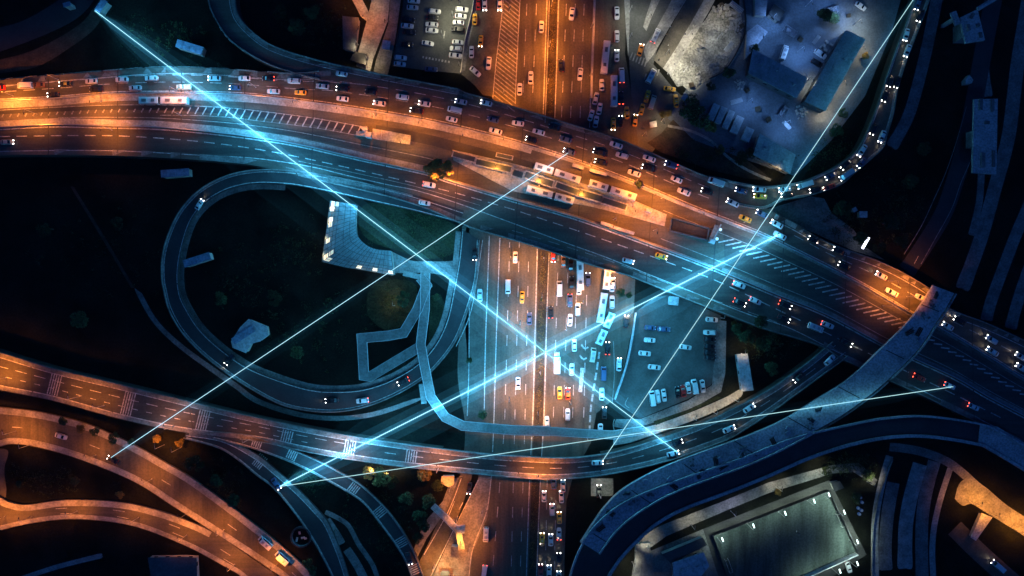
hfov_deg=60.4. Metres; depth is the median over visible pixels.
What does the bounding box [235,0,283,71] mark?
embankment
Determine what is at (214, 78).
saloon car
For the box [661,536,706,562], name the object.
dugout block
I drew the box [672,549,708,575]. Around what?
club house
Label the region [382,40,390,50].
kiosk
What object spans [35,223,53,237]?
tree
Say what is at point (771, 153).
office block
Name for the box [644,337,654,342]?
saloon car
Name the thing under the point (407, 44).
saloon car
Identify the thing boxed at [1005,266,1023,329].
rail bed
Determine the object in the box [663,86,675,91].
taxi
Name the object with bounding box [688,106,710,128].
tree
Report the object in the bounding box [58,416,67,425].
tree
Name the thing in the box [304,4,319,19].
tree
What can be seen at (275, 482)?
saloon car
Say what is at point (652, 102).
van
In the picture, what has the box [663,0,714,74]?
footway
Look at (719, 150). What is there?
tree
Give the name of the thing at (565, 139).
saloon car
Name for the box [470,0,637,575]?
highway
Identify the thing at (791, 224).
shoulder
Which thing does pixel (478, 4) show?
saloon car
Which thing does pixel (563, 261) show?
saloon car
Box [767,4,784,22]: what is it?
flat roof block
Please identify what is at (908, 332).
timber stack
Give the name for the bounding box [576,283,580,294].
saloon car
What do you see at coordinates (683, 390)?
saloon car
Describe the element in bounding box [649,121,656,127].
ticket booth
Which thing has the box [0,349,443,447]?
embankment
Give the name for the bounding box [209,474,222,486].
tree
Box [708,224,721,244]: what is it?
crane truck
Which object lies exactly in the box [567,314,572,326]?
saloon car
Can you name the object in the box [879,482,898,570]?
terrace walk
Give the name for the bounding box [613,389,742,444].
footpath
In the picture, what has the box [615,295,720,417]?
parking lot
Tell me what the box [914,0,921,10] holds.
saloon car
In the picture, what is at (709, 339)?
saloon car
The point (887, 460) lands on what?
terrace walk
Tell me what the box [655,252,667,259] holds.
taxi
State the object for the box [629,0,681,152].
bus plaza
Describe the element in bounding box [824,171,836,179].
saloon car
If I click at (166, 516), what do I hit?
shoulder
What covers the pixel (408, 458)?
lane markings
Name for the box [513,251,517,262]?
saloon car
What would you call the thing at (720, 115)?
site cabin
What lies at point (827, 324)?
saloon car
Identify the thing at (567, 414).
estate car
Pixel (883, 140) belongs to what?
shoulder
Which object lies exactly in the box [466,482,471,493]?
saloon car
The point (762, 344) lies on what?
tree
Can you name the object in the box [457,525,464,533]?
footbridge landing
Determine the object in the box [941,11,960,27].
concrete bracket
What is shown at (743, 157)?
tree
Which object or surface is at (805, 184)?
van
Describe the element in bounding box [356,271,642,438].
zigzag footbridge
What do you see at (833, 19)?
tree
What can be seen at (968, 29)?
building
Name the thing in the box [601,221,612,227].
stair canopy
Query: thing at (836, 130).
tree
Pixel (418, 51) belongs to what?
parking lot
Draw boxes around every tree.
[15,481,21,487]
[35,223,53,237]
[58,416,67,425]
[69,477,79,486]
[70,311,88,328]
[76,424,85,433]
[89,427,99,436]
[108,432,118,443]
[110,217,122,230]
[115,491,124,498]
[127,438,135,445]
[152,434,160,442]
[175,439,183,447]
[183,455,204,472]
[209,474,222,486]
[215,291,227,304]
[226,493,239,506]
[268,290,282,306]
[272,4,286,19]
[287,18,305,36]
[290,346,304,359]
[302,558,312,568]
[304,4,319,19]
[308,565,316,575]
[362,466,374,479]
[372,466,390,486]
[387,476,399,489]
[395,291,409,308]
[398,491,413,504]
[412,510,427,525]
[412,532,423,544]
[417,469,431,481]
[419,522,429,532]
[422,493,435,508]
[423,158,437,175]
[428,159,453,181]
[431,293,439,301]
[431,479,442,491]
[478,410,487,419]
[615,288,624,297]
[635,181,641,188]
[659,111,665,117]
[665,109,671,116]
[678,93,703,120]
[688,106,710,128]
[704,121,716,132]
[706,81,716,90]
[715,144,724,154]
[722,67,736,78]
[731,323,742,335]
[735,150,747,165]
[738,329,755,343]
[745,147,756,158]
[749,43,758,51]
[754,315,767,328]
[756,334,772,351]
[764,362,778,376]
[774,488,781,495]
[816,9,822,18]
[820,8,832,21]
[822,466,831,476]
[828,123,843,136]
[829,12,839,23]
[833,200,852,215]
[838,108,848,117]
[851,492,861,504]
[853,231,868,244]
[861,52,869,58]
[861,469,875,481]
[872,242,886,253]
[882,213,899,230]
[893,235,907,248]
[901,174,919,188]
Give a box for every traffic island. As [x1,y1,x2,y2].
[624,0,629,51]
[643,0,659,30]
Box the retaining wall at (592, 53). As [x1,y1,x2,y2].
[590,0,595,98]
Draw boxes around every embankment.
[0,155,267,168]
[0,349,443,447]
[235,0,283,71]
[600,347,821,452]
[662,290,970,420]
[781,0,911,201]
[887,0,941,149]
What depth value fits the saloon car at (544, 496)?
328.85 m
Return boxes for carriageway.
[0,128,1023,439]
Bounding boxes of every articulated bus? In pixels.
[138,97,188,104]
[526,185,574,204]
[534,162,580,183]
[588,179,636,200]
[595,312,615,345]
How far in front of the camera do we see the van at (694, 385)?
327.66 m
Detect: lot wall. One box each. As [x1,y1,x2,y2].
[392,0,403,64]
[460,0,474,71]
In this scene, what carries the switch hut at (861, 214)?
on the ground at (120, 338)
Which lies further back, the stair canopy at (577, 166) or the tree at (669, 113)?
the tree at (669, 113)
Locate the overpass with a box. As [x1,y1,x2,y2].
[0,348,836,473]
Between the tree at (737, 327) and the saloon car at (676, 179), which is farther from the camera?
the tree at (737, 327)
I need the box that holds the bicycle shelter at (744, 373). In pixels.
[735,354,752,390]
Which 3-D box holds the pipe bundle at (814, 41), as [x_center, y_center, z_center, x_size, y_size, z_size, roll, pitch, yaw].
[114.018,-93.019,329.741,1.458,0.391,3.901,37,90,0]
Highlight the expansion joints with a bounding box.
[31,71,974,541]
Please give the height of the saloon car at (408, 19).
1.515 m
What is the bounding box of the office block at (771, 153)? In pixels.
[751,134,795,174]
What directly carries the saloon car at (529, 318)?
on the highway
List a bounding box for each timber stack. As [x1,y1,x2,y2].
[596,524,605,531]
[713,455,718,465]
[769,437,776,444]
[905,327,914,335]
[915,327,922,336]
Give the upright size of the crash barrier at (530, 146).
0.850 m
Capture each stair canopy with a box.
[572,163,583,168]
[589,168,606,175]
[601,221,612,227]
[613,226,634,234]
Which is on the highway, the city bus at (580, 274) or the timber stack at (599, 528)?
the city bus at (580, 274)
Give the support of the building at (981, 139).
on the ground at (120, 338)
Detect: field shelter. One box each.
[63,1,75,9]
[95,0,111,14]
[161,168,192,178]
[175,39,206,56]
[182,252,213,266]
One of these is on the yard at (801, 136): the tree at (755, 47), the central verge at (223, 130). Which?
the tree at (755, 47)
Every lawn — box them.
[358,203,459,258]
[366,279,416,329]
[429,294,444,340]
[653,396,719,424]
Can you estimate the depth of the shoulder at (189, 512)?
329.00 m
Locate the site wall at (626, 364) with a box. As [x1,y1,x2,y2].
[614,313,636,399]
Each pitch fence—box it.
[712,535,726,575]
[713,489,827,535]
[803,552,858,575]
[827,490,858,553]
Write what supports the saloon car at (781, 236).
on the expressway
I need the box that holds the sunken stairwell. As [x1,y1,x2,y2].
[669,217,709,240]
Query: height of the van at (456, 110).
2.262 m
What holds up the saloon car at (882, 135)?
on the slip road at (870, 142)
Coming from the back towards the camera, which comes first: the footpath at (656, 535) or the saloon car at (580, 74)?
the footpath at (656, 535)
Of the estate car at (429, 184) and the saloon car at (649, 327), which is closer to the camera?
the estate car at (429, 184)
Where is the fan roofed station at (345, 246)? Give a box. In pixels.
[322,200,394,275]
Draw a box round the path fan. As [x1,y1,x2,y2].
[955,480,1023,535]
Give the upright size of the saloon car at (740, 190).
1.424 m
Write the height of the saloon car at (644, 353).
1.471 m
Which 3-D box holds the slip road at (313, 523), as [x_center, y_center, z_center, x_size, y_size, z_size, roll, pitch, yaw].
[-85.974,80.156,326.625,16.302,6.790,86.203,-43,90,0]
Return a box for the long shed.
[342,16,359,52]
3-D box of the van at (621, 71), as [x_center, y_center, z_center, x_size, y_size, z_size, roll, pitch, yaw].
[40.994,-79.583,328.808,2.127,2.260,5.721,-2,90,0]
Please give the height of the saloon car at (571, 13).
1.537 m
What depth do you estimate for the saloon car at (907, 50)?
321.98 m
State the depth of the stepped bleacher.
328.00 m
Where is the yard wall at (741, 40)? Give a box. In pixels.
[709,0,746,78]
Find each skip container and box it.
[778,105,788,117]
[782,25,797,37]
[827,5,839,12]
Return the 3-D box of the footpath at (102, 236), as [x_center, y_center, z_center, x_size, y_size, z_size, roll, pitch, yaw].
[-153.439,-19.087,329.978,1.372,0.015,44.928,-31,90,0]
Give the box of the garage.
[148,555,199,575]
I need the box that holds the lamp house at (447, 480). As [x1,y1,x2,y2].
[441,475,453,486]
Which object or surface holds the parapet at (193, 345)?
on the loop road at (287, 394)
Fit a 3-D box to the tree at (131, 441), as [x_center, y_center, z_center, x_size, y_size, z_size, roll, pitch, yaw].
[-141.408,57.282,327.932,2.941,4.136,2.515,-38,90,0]
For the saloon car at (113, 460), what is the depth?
328.10 m
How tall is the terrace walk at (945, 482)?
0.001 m
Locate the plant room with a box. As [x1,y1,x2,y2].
[829,480,843,491]
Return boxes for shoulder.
[0,345,832,461]
[0,355,843,478]
[0,407,309,575]
[0,438,288,575]
[0,498,210,536]
[0,514,246,575]
[7,68,330,84]
[25,149,1023,441]
[162,170,411,308]
[179,184,460,390]
[184,243,478,411]
[189,433,348,575]
[231,0,740,193]
[569,415,1023,575]
[607,434,1023,575]
[717,0,915,187]
[740,0,927,207]
[774,214,1019,341]
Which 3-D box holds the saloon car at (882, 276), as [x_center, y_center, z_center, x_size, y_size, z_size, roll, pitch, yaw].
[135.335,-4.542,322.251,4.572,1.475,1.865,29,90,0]
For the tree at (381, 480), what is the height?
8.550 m
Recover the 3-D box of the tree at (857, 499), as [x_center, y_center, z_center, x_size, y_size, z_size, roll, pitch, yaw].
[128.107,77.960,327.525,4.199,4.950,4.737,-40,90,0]
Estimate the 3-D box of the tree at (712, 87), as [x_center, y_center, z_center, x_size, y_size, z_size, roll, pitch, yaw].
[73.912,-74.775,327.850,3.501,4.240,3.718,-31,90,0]
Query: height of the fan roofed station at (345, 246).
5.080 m
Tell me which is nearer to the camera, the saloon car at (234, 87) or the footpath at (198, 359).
the saloon car at (234, 87)
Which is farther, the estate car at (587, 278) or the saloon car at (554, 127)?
the estate car at (587, 278)
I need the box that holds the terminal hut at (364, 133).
[356,126,371,138]
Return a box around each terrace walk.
[871,455,892,575]
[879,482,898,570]
[897,462,926,568]
[915,460,939,575]
[929,468,952,575]
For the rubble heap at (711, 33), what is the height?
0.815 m
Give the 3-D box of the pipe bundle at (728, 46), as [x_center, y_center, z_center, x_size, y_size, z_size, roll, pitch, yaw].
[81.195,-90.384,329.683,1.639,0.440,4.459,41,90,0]
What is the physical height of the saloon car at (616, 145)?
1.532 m
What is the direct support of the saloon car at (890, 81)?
on the slip road at (870, 142)
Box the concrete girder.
[976,0,995,10]
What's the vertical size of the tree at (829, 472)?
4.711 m
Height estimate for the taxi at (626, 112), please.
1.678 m
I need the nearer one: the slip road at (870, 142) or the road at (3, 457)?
the slip road at (870, 142)
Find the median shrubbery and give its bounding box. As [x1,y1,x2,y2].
[529,1,555,569]
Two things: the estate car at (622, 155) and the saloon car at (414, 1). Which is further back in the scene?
the saloon car at (414, 1)
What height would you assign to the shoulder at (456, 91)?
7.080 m
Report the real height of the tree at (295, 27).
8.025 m
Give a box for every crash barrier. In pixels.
[0,92,1023,378]
[0,124,1023,415]
[545,0,549,122]
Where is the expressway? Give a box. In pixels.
[0,67,1023,424]
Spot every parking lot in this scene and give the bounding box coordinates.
[394,0,472,73]
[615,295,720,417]
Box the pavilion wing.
[231,325,254,343]
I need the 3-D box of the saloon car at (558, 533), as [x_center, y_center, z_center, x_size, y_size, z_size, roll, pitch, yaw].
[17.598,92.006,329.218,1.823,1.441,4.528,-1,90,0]
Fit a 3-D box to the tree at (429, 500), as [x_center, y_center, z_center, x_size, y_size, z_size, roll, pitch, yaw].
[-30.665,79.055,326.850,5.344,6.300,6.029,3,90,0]
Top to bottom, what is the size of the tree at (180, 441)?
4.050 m
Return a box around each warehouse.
[745,49,807,100]
[800,30,865,112]
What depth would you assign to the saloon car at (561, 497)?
328.81 m
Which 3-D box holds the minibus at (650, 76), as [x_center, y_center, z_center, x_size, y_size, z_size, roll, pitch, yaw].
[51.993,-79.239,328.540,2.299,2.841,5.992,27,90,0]
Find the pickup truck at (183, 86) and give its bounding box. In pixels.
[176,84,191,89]
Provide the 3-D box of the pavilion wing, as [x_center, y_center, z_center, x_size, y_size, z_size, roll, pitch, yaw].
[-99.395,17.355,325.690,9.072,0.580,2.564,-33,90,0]
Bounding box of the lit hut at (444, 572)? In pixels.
[440,569,448,575]
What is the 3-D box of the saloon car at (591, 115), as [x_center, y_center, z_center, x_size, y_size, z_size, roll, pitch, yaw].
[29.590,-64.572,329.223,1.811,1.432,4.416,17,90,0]
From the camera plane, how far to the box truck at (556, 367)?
326.85 m
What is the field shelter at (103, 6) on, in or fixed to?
on the ground at (120, 338)
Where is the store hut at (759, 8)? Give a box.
[753,0,767,17]
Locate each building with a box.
[953,10,984,43]
[966,99,997,174]
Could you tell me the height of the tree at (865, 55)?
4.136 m
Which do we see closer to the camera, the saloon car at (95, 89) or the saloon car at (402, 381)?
the saloon car at (95, 89)
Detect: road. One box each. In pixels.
[0,0,93,50]
[0,407,312,575]
[0,449,7,497]
[0,496,277,575]
[164,171,479,409]
[184,433,348,575]
[209,0,458,94]
[213,431,424,575]
[420,226,483,575]
[461,0,502,96]
[653,0,703,67]
[709,0,925,205]
[900,0,1001,275]
[948,522,1018,575]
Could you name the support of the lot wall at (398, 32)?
on the ground at (120, 338)
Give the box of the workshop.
[744,24,767,58]
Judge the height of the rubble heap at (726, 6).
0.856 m
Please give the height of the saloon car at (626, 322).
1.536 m
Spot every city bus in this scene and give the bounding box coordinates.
[576,261,583,289]
[596,292,607,322]
[600,40,610,74]
[602,270,610,289]
[610,75,617,106]
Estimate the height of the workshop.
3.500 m
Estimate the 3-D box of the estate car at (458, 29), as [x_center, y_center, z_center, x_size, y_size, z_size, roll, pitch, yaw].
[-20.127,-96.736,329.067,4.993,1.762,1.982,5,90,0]
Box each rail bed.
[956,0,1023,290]
[968,174,984,235]
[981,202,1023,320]
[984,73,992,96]
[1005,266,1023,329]
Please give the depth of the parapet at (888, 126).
322.07 m
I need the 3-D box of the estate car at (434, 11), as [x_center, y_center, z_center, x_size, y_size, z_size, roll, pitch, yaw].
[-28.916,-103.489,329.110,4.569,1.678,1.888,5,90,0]
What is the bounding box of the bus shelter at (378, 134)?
[372,129,410,144]
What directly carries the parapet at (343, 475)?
on the ground at (120, 338)
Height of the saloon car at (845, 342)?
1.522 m
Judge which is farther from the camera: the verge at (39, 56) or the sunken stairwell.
the verge at (39, 56)
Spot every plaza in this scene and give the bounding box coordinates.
[391,227,469,370]
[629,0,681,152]
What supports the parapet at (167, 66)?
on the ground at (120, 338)
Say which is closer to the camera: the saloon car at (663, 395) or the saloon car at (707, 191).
the saloon car at (707, 191)
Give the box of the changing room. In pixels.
[634,542,653,575]
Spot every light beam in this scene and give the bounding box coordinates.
[96,11,676,451]
[111,153,567,457]
[280,234,779,486]
[281,386,952,486]
[603,0,912,459]
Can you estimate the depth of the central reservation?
329.75 m
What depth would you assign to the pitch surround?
329.96 m
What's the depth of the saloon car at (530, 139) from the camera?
322.00 m
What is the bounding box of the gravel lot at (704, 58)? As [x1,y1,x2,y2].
[670,7,742,91]
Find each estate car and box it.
[288,78,300,83]
[356,397,368,403]
[394,55,406,60]
[396,94,408,99]
[422,181,435,187]
[428,8,440,14]
[450,46,461,51]
[451,26,464,32]
[455,6,467,12]
[549,503,554,515]
[565,408,569,420]
[569,363,573,375]
[575,303,579,315]
[585,272,590,285]
[609,296,614,308]
[614,30,618,41]
[615,152,628,158]
[654,390,660,403]
[664,161,677,168]
[703,330,716,334]
[813,48,826,59]
[985,335,998,344]
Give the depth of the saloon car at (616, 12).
328.98 m
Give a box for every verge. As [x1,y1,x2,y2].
[0,0,108,72]
[0,94,532,153]
[0,118,426,172]
[414,476,461,555]
[427,173,712,267]
[434,477,490,575]
[532,148,745,229]
[648,120,771,179]
[721,268,1023,413]
[745,229,1023,380]
[769,196,883,259]
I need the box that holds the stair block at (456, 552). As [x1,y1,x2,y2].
[451,544,462,558]
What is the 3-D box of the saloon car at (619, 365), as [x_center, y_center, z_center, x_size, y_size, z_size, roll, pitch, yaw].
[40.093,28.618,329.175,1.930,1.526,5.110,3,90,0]
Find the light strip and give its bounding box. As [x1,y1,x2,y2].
[861,238,869,248]
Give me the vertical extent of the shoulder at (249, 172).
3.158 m
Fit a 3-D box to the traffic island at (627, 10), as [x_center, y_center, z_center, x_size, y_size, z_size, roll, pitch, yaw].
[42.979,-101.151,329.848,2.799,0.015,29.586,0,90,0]
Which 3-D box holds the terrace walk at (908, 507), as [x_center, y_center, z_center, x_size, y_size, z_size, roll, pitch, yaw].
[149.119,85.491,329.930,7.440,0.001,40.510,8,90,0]
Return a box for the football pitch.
[713,492,854,575]
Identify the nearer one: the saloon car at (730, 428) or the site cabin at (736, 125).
the saloon car at (730, 428)
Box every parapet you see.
[0,66,318,79]
[0,341,832,458]
[161,169,479,412]
[183,438,332,575]
[208,0,319,79]
[213,431,423,575]
[213,438,411,575]
[233,0,728,182]
[240,355,848,479]
[320,180,976,421]
[580,284,932,542]
[599,294,956,553]
[711,0,914,186]
[739,0,929,208]
[820,239,1023,340]
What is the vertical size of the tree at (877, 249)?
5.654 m
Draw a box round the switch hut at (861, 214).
[857,211,866,217]
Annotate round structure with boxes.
[290,526,311,547]
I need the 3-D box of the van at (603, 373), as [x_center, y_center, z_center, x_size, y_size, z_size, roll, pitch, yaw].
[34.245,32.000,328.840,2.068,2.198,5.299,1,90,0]
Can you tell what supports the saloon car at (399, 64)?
on the parking lot at (418, 51)
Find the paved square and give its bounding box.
[591,478,612,495]
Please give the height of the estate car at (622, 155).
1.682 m
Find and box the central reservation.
[528,0,556,575]
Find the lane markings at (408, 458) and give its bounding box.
[0,0,1023,575]
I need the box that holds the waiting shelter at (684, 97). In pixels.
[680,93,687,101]
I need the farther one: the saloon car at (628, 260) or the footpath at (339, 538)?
the footpath at (339, 538)
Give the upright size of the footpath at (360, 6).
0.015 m
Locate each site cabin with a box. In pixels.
[708,103,719,120]
[714,106,727,124]
[721,109,734,129]
[729,115,743,134]
[740,126,753,142]
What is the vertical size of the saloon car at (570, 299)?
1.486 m
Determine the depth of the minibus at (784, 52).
327.51 m
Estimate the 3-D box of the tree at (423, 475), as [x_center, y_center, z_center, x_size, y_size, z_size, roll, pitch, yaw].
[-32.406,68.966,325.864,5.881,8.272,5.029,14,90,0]
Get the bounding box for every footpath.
[23,553,102,575]
[71,187,133,287]
[135,289,420,420]
[325,510,378,575]
[328,518,344,544]
[344,547,366,575]
[353,0,369,21]
[356,0,389,70]
[373,0,400,74]
[613,320,725,427]
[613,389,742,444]
[632,463,876,575]
[668,125,770,180]
[727,32,745,66]
[889,443,991,498]
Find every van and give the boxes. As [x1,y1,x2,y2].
[17,82,33,88]
[447,106,462,113]
[481,565,487,575]
[505,279,510,293]
[556,281,562,296]
[601,366,606,380]
[618,67,624,82]
[648,94,656,109]
[649,390,655,405]
[691,379,698,394]
[707,177,724,186]
[797,180,813,188]
[839,168,854,180]
[990,559,1006,573]
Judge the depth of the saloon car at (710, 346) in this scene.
328.94 m
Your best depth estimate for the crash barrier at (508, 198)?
322.08 m
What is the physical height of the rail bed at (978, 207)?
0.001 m
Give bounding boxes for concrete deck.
[581,285,953,552]
[978,424,1023,466]
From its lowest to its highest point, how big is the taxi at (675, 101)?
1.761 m
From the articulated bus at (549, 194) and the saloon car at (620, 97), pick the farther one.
the saloon car at (620, 97)
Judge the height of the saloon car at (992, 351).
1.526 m
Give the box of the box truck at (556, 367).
[554,352,559,373]
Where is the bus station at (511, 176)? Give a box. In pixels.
[451,150,666,225]
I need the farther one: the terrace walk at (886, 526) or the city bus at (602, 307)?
the terrace walk at (886, 526)
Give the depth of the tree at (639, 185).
319.76 m
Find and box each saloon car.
[0,85,5,89]
[0,139,13,144]
[33,82,44,87]
[47,92,59,97]
[54,432,67,439]
[59,81,71,86]
[85,79,97,83]
[89,87,102,92]
[107,455,118,463]
[115,77,128,82]
[129,85,141,90]
[145,76,158,80]
[194,199,203,209]
[208,76,220,80]
[224,353,234,364]
[229,85,240,89]
[238,76,250,80]
[262,76,273,80]
[267,89,279,93]
[270,477,281,489]
[316,83,328,89]
[325,397,338,402]
[336,71,347,76]
[336,86,348,91]
[336,96,348,101]
[365,89,376,95]
[373,100,385,106]
[393,61,405,66]
[397,377,409,385]
[400,23,413,28]
[401,42,412,47]
[402,17,414,22]
[402,29,415,35]
[405,552,412,564]
[406,5,417,10]
[407,0,419,3]
[410,107,423,113]
[418,100,430,106]
[418,200,430,205]
[421,40,433,46]
[425,22,438,27]
[425,27,437,33]
[425,66,437,71]
[426,15,437,20]
[446,116,457,122]
[448,52,461,58]
[452,39,463,44]
[453,20,464,25]
[454,13,466,18]
[455,98,467,104]
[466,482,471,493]
[469,46,473,57]
[469,66,480,76]
[472,249,476,259]
[476,0,480,9]
[477,289,482,301]
[480,100,492,106]
[482,0,486,10]
[486,56,491,69]
[487,116,498,122]
[489,127,502,134]
[497,0,501,10]
[512,120,523,125]
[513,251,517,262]
[516,377,519,388]
[517,83,521,95]
[525,136,537,143]
[527,312,531,324]
[528,71,532,83]
[532,128,545,135]
[538,564,542,575]
[539,21,543,32]
[542,490,546,501]
[544,416,548,425]
[547,565,551,575]
[548,124,560,130]
[548,306,552,317]
[548,533,552,545]
[551,252,555,262]
[551,480,555,489]
[556,528,560,539]
[556,552,560,565]
[558,59,563,71]
[559,135,571,142]
[559,491,563,502]
[560,480,565,492]
[561,256,565,267]
[563,148,575,155]
[565,387,569,399]
[567,294,572,306]
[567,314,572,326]
[568,258,572,270]
[569,7,574,20]
[569,276,573,288]
[572,339,576,351]
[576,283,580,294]
[577,67,582,80]
[587,109,594,121]
[591,460,603,464]
[592,92,598,104]
[592,115,598,127]
[593,148,606,156]
[594,159,606,165]
[596,102,602,114]
[596,484,601,497]
[598,423,602,429]
[599,79,603,90]
[599,388,603,400]
[602,407,606,418]
[605,342,609,354]
[609,141,622,148]
[609,280,613,291]
[611,277,615,288]
[614,6,618,19]
[614,49,618,61]
[616,358,621,370]
[618,91,623,103]
[618,115,622,126]
[622,257,634,263]
[623,315,628,327]
[627,169,640,176]
[637,43,643,56]
[638,350,650,355]
[641,164,655,172]
[642,154,655,162]
[644,325,655,329]
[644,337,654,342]
[648,364,660,369]
[657,326,670,331]
[661,389,666,401]
[666,450,679,457]
[670,176,682,183]
[671,439,682,445]
[675,386,680,397]
[677,187,690,196]
[679,344,691,349]
[680,385,686,396]
[685,382,691,393]
[699,379,705,392]
[701,188,713,195]
[703,336,715,341]
[703,349,715,354]
[704,343,714,348]
[704,355,715,360]
[705,317,717,322]
[722,425,735,433]
[726,198,739,207]
[732,280,745,288]
[733,298,745,306]
[735,187,747,194]
[742,403,755,412]
[749,296,761,304]
[752,187,766,192]
[755,209,768,218]
[770,219,783,229]
[773,231,786,240]
[777,314,789,322]
[778,186,791,191]
[778,300,791,309]
[781,192,793,197]
[793,372,804,382]
[808,236,819,244]
[809,186,821,192]
[810,58,822,67]
[821,320,833,328]
[823,183,835,190]
[823,354,834,366]
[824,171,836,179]
[832,247,845,255]
[837,261,851,271]
[839,337,852,346]
[840,158,851,169]
[844,561,851,572]
[854,1,865,10]
[856,144,867,156]
[856,157,866,167]
[869,122,877,134]
[875,271,887,280]
[877,130,886,142]
[881,89,889,101]
[885,287,898,297]
[886,74,894,87]
[893,75,900,87]
[902,28,909,41]
[903,44,911,57]
[912,373,925,381]
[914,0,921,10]
[915,293,924,300]
[916,9,924,21]
[941,321,954,330]
[943,381,955,389]
[953,316,965,325]
[967,402,978,410]
[986,346,999,356]
[1014,352,1023,360]
[1015,363,1023,371]
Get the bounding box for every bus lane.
[0,104,363,132]
[163,117,432,164]
[376,125,533,168]
[723,229,1023,409]
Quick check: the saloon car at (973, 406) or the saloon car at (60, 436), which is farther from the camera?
the saloon car at (60, 436)
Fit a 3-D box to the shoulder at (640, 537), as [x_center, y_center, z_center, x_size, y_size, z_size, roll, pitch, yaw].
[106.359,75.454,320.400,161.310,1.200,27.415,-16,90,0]
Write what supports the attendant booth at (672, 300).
on the parking lot at (683, 366)
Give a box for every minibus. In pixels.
[258,535,272,550]
[274,551,289,565]
[483,527,488,541]
[589,347,595,362]
[645,68,656,83]
[650,28,660,43]
[779,45,788,60]
[807,322,823,332]
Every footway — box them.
[460,0,475,72]
[643,0,685,61]
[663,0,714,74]
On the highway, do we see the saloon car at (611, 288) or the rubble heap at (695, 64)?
the saloon car at (611, 288)
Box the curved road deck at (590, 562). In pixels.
[569,415,1023,575]
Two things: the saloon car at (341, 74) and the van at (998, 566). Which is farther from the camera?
the van at (998, 566)
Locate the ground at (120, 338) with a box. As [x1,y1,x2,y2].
[0,0,1023,575]
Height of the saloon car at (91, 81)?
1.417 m
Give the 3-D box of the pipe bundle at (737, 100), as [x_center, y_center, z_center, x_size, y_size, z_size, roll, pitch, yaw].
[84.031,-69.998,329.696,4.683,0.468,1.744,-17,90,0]
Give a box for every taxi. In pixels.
[295,90,306,94]
[472,13,476,24]
[478,35,482,46]
[520,291,523,303]
[539,532,544,545]
[557,386,561,398]
[557,511,561,523]
[611,117,615,129]
[624,106,629,118]
[632,114,637,126]
[638,103,644,115]
[643,90,650,102]
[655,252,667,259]
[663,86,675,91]
[673,94,678,107]
[738,214,751,222]
[753,193,766,198]
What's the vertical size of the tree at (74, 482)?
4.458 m
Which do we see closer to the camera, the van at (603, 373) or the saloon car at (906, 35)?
the saloon car at (906, 35)
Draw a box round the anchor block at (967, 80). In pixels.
[961,75,972,85]
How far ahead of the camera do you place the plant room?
327.00 m
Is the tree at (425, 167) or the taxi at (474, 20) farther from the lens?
the taxi at (474, 20)
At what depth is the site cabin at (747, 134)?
327.00 m
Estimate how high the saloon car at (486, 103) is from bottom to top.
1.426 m
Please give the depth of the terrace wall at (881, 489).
329.04 m
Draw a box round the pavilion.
[231,319,269,352]
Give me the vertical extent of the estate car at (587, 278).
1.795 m
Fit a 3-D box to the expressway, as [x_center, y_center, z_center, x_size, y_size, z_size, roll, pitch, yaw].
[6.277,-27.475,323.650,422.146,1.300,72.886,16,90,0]
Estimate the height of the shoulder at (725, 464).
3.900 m
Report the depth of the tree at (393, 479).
325.82 m
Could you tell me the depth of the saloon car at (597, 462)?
322.28 m
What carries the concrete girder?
on the building at (968, 29)
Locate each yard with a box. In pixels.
[644,529,717,575]
[668,0,900,175]
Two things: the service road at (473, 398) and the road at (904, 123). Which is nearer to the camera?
the road at (904, 123)
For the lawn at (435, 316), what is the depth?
329.95 m
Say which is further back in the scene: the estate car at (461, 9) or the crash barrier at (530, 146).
the estate car at (461, 9)
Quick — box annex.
[350,52,366,65]
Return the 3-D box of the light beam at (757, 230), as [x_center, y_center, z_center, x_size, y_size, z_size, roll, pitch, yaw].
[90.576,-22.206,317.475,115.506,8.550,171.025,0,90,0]
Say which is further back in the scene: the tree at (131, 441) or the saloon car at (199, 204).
the tree at (131, 441)
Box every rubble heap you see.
[690,59,698,66]
[695,71,705,85]
[696,39,709,50]
[704,19,717,38]
[709,5,723,18]
[709,60,719,70]
[715,51,730,58]
[718,3,731,15]
[725,11,740,21]
[725,21,735,32]
[730,19,744,28]
[734,79,745,89]
[735,27,741,39]
[795,105,807,118]
[819,40,832,54]
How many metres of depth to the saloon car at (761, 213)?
321.89 m
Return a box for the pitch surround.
[703,480,866,575]
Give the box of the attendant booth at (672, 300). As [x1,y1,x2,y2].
[668,296,678,305]
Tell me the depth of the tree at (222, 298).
325.44 m
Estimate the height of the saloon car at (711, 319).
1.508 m
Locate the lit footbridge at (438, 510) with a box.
[431,503,464,549]
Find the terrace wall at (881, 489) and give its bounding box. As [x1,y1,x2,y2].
[871,459,892,575]
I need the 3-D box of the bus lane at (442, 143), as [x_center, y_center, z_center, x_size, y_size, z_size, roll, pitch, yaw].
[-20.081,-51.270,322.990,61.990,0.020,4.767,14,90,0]
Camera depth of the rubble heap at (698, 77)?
329.21 m
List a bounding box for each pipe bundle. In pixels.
[723,41,733,51]
[730,0,743,12]
[731,97,742,104]
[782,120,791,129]
[812,35,820,43]
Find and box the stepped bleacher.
[969,513,991,540]
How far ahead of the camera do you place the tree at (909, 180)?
323.58 m
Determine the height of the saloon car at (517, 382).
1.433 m
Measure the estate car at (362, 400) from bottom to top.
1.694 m
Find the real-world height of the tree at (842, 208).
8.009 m
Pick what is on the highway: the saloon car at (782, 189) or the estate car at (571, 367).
the estate car at (571, 367)

